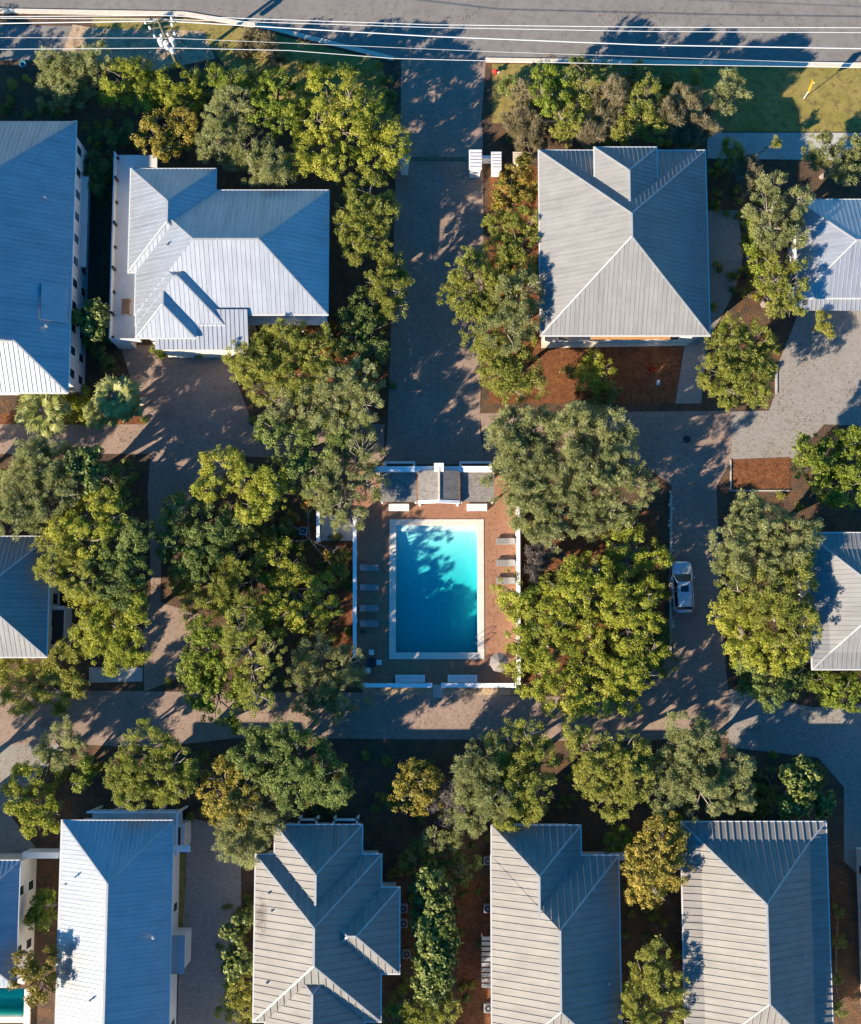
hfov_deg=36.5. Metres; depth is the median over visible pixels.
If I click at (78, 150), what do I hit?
window
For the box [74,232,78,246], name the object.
window
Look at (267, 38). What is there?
shrub
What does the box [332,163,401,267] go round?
tree
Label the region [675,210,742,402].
side driveway
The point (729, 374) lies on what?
tree
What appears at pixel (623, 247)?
house
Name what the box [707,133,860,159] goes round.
footpath
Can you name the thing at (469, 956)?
side yard
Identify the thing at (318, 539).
courtyard wall
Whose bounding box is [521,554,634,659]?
shrub
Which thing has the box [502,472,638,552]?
tree
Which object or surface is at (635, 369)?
mulch bed
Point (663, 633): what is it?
shrub
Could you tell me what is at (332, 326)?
shrub
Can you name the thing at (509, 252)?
tree
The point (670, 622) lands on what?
kerb
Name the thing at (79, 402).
shrub
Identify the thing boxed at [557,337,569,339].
window
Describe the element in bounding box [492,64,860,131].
grass verge
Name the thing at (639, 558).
tree
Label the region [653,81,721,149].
shrub
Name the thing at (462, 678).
bench
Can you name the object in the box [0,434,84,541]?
tree
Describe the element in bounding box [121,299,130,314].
outdoor table
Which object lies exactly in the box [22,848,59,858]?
garden wall
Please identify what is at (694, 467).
lane
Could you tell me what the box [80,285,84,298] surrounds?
window
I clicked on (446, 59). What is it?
power cable
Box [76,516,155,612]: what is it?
tree
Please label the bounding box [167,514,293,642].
shrub
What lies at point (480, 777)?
tree
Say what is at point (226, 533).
tree
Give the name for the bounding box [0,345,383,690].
street
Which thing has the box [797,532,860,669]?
house
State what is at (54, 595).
window
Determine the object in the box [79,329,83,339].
window
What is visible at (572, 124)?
shrub
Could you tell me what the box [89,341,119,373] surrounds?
shrub
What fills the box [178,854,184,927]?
lawn
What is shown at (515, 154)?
gate pier
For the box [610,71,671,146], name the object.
shrub
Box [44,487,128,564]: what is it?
tree
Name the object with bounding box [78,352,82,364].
window
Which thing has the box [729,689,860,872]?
corner pavement
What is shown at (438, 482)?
pool house
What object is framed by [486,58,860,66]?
kerb
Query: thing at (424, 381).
entrance street
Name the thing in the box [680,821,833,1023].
house
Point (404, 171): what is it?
gate pier
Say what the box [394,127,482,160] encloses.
pavement
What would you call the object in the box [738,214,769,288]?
tree
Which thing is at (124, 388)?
palm
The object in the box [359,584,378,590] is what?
sun lounger
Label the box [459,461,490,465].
planter box
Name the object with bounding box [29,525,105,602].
tree
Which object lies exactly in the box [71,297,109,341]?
tree
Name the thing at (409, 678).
bench
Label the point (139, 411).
palm
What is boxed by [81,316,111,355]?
shrub
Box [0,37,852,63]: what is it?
power cable
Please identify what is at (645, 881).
tree
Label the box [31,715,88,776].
tree
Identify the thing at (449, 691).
sand border
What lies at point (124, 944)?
house
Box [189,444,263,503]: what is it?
tree
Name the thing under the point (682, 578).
parked car
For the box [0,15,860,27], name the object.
power cable
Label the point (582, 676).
tree
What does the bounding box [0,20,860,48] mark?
power cable
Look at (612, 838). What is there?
tree
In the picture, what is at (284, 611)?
tree
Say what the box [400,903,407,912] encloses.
air conditioner
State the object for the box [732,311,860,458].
car park
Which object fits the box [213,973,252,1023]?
tree
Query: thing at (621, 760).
tree
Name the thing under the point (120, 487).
tree
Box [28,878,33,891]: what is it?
window
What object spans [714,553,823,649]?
tree
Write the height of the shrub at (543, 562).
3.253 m
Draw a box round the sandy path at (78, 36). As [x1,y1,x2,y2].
[63,25,214,70]
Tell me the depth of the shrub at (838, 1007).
119.93 m
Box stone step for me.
[433,685,442,696]
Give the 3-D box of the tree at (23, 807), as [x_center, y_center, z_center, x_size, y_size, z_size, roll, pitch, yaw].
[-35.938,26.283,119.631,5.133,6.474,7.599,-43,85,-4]
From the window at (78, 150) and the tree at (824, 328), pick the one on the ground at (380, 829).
the tree at (824, 328)
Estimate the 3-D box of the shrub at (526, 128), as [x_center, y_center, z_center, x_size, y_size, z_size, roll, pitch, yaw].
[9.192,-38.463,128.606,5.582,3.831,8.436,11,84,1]
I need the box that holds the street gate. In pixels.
[410,157,468,161]
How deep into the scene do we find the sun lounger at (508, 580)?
124.63 m
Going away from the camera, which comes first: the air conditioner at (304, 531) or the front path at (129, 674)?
the front path at (129, 674)
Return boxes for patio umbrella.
[489,652,508,671]
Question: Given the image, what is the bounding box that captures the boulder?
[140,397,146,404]
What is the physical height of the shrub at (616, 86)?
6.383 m
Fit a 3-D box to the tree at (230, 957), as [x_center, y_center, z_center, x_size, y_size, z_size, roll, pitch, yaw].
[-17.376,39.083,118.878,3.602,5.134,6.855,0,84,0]
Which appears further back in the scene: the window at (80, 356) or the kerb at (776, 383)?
the kerb at (776, 383)
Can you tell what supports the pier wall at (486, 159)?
on the ground at (380, 829)
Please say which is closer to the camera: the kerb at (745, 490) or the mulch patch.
the kerb at (745, 490)
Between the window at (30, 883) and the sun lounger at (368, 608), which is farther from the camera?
the sun lounger at (368, 608)
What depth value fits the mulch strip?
126.19 m
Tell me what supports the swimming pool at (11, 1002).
in the ground at (380, 829)
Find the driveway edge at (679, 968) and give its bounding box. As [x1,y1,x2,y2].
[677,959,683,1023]
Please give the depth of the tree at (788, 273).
120.83 m
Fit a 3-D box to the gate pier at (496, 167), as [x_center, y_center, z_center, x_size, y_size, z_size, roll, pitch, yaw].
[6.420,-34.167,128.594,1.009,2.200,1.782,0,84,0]
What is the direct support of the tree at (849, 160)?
on the ground at (380, 829)
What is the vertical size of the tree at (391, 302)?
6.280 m
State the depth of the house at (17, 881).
116.02 m
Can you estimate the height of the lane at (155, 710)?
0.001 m
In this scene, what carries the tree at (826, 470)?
on the ground at (380, 829)
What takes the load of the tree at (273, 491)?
on the ground at (380, 829)
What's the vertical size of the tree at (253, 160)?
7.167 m
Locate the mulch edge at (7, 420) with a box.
[0,413,144,423]
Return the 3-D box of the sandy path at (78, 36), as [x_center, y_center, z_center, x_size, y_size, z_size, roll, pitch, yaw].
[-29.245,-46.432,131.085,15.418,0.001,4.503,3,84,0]
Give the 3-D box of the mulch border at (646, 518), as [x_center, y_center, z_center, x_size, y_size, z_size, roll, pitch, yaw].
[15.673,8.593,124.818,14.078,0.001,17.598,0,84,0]
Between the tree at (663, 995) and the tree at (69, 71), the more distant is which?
the tree at (69, 71)
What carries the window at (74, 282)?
in the house at (44, 220)
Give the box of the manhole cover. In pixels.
[683,435,690,442]
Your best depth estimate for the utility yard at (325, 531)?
125.58 m
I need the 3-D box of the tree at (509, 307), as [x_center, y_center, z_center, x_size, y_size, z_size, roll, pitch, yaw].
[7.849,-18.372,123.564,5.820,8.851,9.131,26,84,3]
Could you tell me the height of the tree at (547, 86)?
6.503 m
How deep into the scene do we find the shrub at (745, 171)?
126.46 m
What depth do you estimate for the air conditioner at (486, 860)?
121.30 m
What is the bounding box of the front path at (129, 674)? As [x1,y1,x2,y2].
[89,667,142,682]
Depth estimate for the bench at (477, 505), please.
125.40 m
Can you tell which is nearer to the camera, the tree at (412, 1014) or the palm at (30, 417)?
the tree at (412, 1014)
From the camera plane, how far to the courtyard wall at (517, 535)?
123.91 m
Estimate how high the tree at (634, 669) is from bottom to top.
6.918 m
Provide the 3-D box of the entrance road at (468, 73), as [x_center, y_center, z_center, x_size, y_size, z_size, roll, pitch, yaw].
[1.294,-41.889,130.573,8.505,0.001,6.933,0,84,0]
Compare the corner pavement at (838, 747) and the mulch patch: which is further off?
the mulch patch
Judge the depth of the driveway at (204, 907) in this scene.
121.49 m
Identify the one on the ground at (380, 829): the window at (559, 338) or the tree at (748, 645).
the tree at (748, 645)
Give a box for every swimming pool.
[0,988,25,1015]
[389,519,483,658]
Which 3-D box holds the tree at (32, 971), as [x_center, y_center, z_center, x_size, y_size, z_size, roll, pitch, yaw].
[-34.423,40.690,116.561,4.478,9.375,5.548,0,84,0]
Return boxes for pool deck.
[353,471,522,683]
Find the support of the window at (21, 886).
in the house at (17, 881)
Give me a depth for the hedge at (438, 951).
116.21 m
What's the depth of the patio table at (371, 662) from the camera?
123.44 m
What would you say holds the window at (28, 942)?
in the house at (17, 881)
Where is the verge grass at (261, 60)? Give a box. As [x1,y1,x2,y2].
[92,17,393,122]
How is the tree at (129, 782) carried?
on the ground at (380, 829)
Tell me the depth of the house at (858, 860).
121.23 m
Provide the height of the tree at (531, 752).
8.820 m
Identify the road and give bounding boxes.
[0,0,860,61]
[401,60,485,125]
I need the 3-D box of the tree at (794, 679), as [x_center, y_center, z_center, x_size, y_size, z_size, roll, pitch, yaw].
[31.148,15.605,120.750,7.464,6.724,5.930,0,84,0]
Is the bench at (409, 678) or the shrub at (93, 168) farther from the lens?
the shrub at (93, 168)
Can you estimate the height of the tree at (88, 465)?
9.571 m
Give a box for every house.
[0,120,90,394]
[0,536,71,657]
[0,853,36,987]
[55,805,190,1023]
[109,151,329,357]
[252,815,400,1023]
[374,463,494,505]
[490,823,625,1023]
[538,147,710,341]
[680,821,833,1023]
[788,199,860,310]
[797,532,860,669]
[856,847,860,984]
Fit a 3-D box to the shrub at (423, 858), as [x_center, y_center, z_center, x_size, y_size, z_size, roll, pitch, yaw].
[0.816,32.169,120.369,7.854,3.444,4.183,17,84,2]
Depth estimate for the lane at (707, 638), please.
124.64 m
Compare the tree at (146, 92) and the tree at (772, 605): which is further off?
the tree at (146, 92)
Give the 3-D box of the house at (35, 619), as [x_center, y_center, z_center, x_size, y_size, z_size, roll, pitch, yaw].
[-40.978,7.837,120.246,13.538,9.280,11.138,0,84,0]
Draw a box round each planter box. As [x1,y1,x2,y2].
[384,461,414,465]
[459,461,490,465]
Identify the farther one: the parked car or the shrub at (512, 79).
the shrub at (512, 79)
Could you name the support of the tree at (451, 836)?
on the ground at (380, 829)
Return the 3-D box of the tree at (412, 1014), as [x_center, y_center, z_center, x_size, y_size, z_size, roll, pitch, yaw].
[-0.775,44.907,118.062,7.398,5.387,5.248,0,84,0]
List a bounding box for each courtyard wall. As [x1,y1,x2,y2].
[316,511,320,541]
[353,517,356,657]
[363,683,431,687]
[441,683,515,687]
[515,507,520,684]
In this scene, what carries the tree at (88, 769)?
on the ground at (380, 829)
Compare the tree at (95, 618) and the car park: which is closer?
the tree at (95, 618)
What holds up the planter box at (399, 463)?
on the ground at (380, 829)
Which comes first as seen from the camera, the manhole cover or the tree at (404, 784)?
the tree at (404, 784)
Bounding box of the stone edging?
[668,491,674,634]
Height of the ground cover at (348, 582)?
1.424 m
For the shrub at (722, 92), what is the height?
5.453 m
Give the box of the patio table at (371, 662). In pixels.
[366,657,376,667]
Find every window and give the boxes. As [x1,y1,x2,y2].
[20,884,23,895]
[26,936,31,950]
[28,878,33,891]
[52,592,57,604]
[69,367,74,379]
[70,344,74,357]
[71,299,76,309]
[71,324,75,334]
[72,276,76,290]
[73,254,77,268]
[74,210,78,223]
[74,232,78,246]
[75,187,79,202]
[76,144,81,158]
[76,165,80,180]
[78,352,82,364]
[78,374,82,386]
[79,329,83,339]
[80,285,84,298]
[81,267,85,277]
[173,901,176,912]
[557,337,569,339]
[791,274,795,288]
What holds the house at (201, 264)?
on the ground at (380, 829)
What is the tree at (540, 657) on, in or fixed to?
on the mulch border at (646, 518)
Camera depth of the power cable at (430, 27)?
121.88 m
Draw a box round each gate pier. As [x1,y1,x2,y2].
[399,150,408,174]
[469,150,481,177]
[491,152,501,176]
[513,152,520,166]
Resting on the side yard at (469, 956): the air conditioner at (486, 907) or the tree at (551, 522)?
the air conditioner at (486, 907)
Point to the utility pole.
(169, 44)
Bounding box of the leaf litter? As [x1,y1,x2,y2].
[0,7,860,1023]
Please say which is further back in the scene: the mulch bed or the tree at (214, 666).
the mulch bed
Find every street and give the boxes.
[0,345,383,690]
[385,126,484,463]
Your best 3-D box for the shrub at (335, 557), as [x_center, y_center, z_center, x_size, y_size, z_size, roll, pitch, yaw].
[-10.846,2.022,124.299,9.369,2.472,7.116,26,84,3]
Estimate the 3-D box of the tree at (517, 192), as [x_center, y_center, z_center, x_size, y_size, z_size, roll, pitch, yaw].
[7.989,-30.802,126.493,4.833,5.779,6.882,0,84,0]
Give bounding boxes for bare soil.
[295,519,352,676]
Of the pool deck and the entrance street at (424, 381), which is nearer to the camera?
the pool deck
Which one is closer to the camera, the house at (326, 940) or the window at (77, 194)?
the house at (326, 940)
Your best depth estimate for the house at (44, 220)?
120.71 m
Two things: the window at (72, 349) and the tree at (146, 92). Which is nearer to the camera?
the window at (72, 349)
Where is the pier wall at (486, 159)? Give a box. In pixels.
[482,156,490,163]
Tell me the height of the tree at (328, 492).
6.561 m
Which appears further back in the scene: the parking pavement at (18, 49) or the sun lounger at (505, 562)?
the parking pavement at (18, 49)
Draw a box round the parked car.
[670,561,694,612]
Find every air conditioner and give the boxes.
[299,527,307,534]
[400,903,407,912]
[400,918,407,927]
[402,948,410,958]
[483,856,489,864]
[483,903,489,912]
[484,1002,490,1012]
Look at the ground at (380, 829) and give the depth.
125.04 m
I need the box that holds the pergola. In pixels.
[481,933,490,987]
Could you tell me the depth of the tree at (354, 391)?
121.25 m
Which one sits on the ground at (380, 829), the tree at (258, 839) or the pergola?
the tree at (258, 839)
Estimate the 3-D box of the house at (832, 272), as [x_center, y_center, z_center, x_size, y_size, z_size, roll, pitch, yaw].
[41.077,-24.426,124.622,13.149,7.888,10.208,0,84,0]
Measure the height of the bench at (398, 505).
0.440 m
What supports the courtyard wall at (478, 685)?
on the ground at (380, 829)
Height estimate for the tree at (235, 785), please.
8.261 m
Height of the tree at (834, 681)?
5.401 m
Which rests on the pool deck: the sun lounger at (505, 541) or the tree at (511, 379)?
the sun lounger at (505, 541)
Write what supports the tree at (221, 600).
on the ground at (380, 829)
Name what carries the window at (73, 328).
in the house at (44, 220)
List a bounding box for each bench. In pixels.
[389,504,408,510]
[395,675,424,682]
[448,675,476,682]
[467,504,486,510]
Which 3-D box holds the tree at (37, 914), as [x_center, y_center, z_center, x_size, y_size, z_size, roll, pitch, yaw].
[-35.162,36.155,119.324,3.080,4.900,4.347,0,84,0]
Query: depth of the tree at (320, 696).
120.21 m
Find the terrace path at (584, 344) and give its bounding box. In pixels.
[541,337,697,347]
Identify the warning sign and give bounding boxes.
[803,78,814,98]
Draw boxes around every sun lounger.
[359,564,378,570]
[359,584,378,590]
[359,605,378,611]
[359,620,378,626]
[496,538,515,544]
[496,559,515,565]
[496,577,515,583]
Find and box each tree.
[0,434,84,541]
[0,635,90,718]
[0,760,64,839]
[7,943,59,1010]
[22,886,57,934]
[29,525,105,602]
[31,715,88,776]
[34,38,113,112]
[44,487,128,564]
[63,583,153,677]
[64,444,110,493]
[69,754,98,792]
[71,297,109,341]
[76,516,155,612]
[94,54,204,115]
[95,460,135,509]
[103,716,203,811]
[129,103,199,162]
[148,489,254,582]
[175,614,251,735]
[178,527,268,627]
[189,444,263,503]
[195,84,297,188]
[195,754,266,831]
[206,62,250,99]
[211,783,294,870]
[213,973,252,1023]
[218,905,253,984]
[220,606,287,718]
[221,318,347,407]
[225,714,354,816]
[234,463,296,524]
[243,535,342,637]
[245,67,305,139]
[251,410,375,499]
[256,355,385,435]
[279,62,385,184]
[284,628,372,725]
[300,426,391,533]
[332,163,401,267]
[334,285,391,364]
[344,108,413,186]
[363,251,414,321]
[381,757,445,816]
[382,983,462,1023]
[421,808,468,852]
[436,245,518,362]
[446,732,516,839]
[472,267,544,356]
[475,333,551,406]
[477,402,571,504]
[479,204,540,293]
[483,717,562,833]
[489,567,551,631]
[490,151,537,224]
[498,603,583,703]
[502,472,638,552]
[528,59,572,116]
[536,399,659,521]
[538,549,615,620]
[539,615,634,722]
[560,715,655,824]
[591,566,665,655]
[592,635,671,717]
[599,509,674,581]
[603,813,683,909]
[618,934,689,1023]
[619,810,695,909]
[642,709,757,822]
[695,311,777,411]
[706,587,810,677]
[707,488,825,597]
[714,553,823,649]
[733,651,812,713]
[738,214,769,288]
[740,169,815,255]
[753,249,812,318]
[775,752,822,820]
[790,424,860,510]
[800,128,860,185]
[803,664,860,713]
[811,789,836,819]
[814,310,837,339]
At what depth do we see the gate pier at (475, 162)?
127.16 m
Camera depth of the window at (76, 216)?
124.21 m
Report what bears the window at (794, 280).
in the house at (832, 272)
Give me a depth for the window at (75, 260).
123.88 m
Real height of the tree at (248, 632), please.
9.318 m
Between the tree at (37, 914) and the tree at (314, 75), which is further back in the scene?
the tree at (314, 75)
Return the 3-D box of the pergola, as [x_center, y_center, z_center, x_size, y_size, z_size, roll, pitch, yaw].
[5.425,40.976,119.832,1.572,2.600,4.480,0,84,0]
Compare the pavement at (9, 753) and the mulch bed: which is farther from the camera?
the mulch bed
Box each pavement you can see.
[0,25,71,59]
[0,744,62,852]
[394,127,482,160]
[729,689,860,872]
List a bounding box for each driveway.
[177,817,240,1023]
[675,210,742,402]
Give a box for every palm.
[14,394,73,440]
[82,395,119,431]
[93,373,143,418]
[116,395,144,424]
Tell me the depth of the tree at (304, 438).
121.29 m
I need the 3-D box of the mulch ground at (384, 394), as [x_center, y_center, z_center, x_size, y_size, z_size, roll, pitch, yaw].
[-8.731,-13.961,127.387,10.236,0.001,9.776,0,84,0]
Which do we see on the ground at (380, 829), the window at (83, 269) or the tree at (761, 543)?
the tree at (761, 543)
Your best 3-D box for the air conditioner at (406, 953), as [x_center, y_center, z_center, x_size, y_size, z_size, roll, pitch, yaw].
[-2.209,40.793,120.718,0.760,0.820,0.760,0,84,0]
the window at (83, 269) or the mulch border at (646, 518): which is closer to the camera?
the mulch border at (646, 518)
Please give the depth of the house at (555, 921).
114.08 m
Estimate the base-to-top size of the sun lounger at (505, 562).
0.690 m
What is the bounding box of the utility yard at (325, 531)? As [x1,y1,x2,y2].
[321,515,352,540]
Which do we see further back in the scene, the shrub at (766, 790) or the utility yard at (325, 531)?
the utility yard at (325, 531)
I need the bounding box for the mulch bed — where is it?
[541,346,682,402]
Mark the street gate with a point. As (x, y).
(456, 160)
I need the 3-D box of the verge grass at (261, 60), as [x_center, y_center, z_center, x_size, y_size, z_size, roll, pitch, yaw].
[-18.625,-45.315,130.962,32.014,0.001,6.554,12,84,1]
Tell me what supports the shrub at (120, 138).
on the ground at (380, 829)
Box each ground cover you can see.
[0,58,822,1023]
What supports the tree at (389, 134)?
on the ground at (380, 829)
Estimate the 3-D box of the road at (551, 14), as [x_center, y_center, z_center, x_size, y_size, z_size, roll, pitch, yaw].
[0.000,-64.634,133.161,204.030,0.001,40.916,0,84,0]
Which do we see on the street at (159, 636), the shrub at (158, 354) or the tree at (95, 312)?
the shrub at (158, 354)
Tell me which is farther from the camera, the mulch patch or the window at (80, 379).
the mulch patch
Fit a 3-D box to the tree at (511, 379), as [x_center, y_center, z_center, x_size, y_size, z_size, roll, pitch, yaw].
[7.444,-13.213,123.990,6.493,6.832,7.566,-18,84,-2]
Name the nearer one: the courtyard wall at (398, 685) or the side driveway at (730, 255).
the courtyard wall at (398, 685)
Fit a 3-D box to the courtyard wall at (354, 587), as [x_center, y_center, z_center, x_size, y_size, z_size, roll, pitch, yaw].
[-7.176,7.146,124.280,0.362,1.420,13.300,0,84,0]
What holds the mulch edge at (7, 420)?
on the ground at (380, 829)
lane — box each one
[0,690,728,747]
[480,411,731,485]
[637,486,728,697]
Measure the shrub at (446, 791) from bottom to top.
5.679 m
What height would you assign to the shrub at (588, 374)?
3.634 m
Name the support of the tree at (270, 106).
on the ground at (380, 829)
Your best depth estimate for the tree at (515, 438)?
120.19 m
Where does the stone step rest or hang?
on the lane at (155, 710)
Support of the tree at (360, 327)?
on the mulch ground at (384, 394)
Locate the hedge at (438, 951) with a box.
[406,860,463,1006]
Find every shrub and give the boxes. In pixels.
[61,383,95,426]
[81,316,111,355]
[82,149,111,198]
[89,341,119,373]
[91,59,256,155]
[149,345,167,359]
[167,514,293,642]
[233,26,289,68]
[260,492,349,585]
[285,322,381,383]
[396,833,482,888]
[427,780,466,828]
[497,52,680,96]
[497,78,550,160]
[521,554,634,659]
[523,539,566,583]
[544,73,600,147]
[557,361,622,407]
[571,348,617,394]
[576,72,633,149]
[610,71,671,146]
[644,617,678,679]
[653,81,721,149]
[706,66,753,115]
[716,134,782,173]
[732,152,766,197]
[738,763,828,818]
[740,279,761,299]
[831,902,848,1017]
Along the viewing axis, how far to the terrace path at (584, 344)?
127.65 m
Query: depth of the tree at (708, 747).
115.86 m
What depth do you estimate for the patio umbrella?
121.98 m
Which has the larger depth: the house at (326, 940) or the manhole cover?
the manhole cover
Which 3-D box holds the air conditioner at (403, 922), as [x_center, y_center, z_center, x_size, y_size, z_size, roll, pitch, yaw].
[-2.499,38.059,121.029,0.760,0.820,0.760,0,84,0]
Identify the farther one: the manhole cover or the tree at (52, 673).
the manhole cover
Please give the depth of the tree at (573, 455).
119.72 m
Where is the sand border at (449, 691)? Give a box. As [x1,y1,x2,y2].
[363,688,520,694]
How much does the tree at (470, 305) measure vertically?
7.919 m
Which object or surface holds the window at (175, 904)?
in the house at (124, 944)
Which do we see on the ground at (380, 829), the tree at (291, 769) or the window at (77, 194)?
the tree at (291, 769)
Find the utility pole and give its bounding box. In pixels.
[144,17,180,70]
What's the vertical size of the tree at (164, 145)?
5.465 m
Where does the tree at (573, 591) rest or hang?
on the mulch border at (646, 518)
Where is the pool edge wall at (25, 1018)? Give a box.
[0,988,31,1023]
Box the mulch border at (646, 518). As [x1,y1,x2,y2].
[522,510,666,692]
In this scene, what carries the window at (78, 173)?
in the house at (44, 220)
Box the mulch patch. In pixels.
[489,166,539,402]
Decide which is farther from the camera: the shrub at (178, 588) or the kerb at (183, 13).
the kerb at (183, 13)
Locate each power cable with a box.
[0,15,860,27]
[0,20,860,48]
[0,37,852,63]
[0,48,860,67]
[7,18,860,32]
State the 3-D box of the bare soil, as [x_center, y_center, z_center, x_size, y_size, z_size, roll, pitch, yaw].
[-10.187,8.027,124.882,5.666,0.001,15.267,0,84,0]
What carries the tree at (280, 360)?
on the mulch ground at (384, 394)
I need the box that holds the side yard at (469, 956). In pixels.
[456,874,490,1023]
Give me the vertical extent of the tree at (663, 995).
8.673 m
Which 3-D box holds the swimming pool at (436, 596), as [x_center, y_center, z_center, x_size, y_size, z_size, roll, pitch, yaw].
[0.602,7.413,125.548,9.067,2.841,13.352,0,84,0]
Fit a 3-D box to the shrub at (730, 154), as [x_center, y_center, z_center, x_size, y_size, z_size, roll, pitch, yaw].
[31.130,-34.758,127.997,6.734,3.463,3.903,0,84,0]
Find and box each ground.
[0,13,860,1023]
[289,320,390,417]
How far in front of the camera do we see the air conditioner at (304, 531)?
124.79 m
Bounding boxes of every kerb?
[0,8,393,60]
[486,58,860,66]
[633,492,671,692]
[730,460,789,490]
[775,370,777,393]
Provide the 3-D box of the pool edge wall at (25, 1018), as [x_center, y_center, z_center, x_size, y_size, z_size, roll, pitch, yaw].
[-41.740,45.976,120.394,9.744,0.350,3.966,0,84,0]
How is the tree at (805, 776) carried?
on the ground at (380, 829)
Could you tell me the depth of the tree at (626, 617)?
118.56 m
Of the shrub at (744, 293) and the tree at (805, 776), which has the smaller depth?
the tree at (805, 776)
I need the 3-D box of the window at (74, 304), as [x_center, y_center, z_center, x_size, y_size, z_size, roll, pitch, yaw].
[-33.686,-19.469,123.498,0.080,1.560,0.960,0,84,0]
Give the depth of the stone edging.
125.28 m
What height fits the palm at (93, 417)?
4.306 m
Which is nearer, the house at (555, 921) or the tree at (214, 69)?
the house at (555, 921)
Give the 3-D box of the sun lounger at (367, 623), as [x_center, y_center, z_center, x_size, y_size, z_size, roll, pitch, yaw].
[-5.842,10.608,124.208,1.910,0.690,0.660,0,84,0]
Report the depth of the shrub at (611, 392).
125.63 m
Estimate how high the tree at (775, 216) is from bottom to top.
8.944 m
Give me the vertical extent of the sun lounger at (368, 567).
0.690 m
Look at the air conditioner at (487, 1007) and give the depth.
119.80 m
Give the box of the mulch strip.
[731,457,789,489]
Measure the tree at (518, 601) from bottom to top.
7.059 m
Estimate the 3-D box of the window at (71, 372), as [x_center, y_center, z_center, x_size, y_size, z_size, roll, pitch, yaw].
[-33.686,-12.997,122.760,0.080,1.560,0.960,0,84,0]

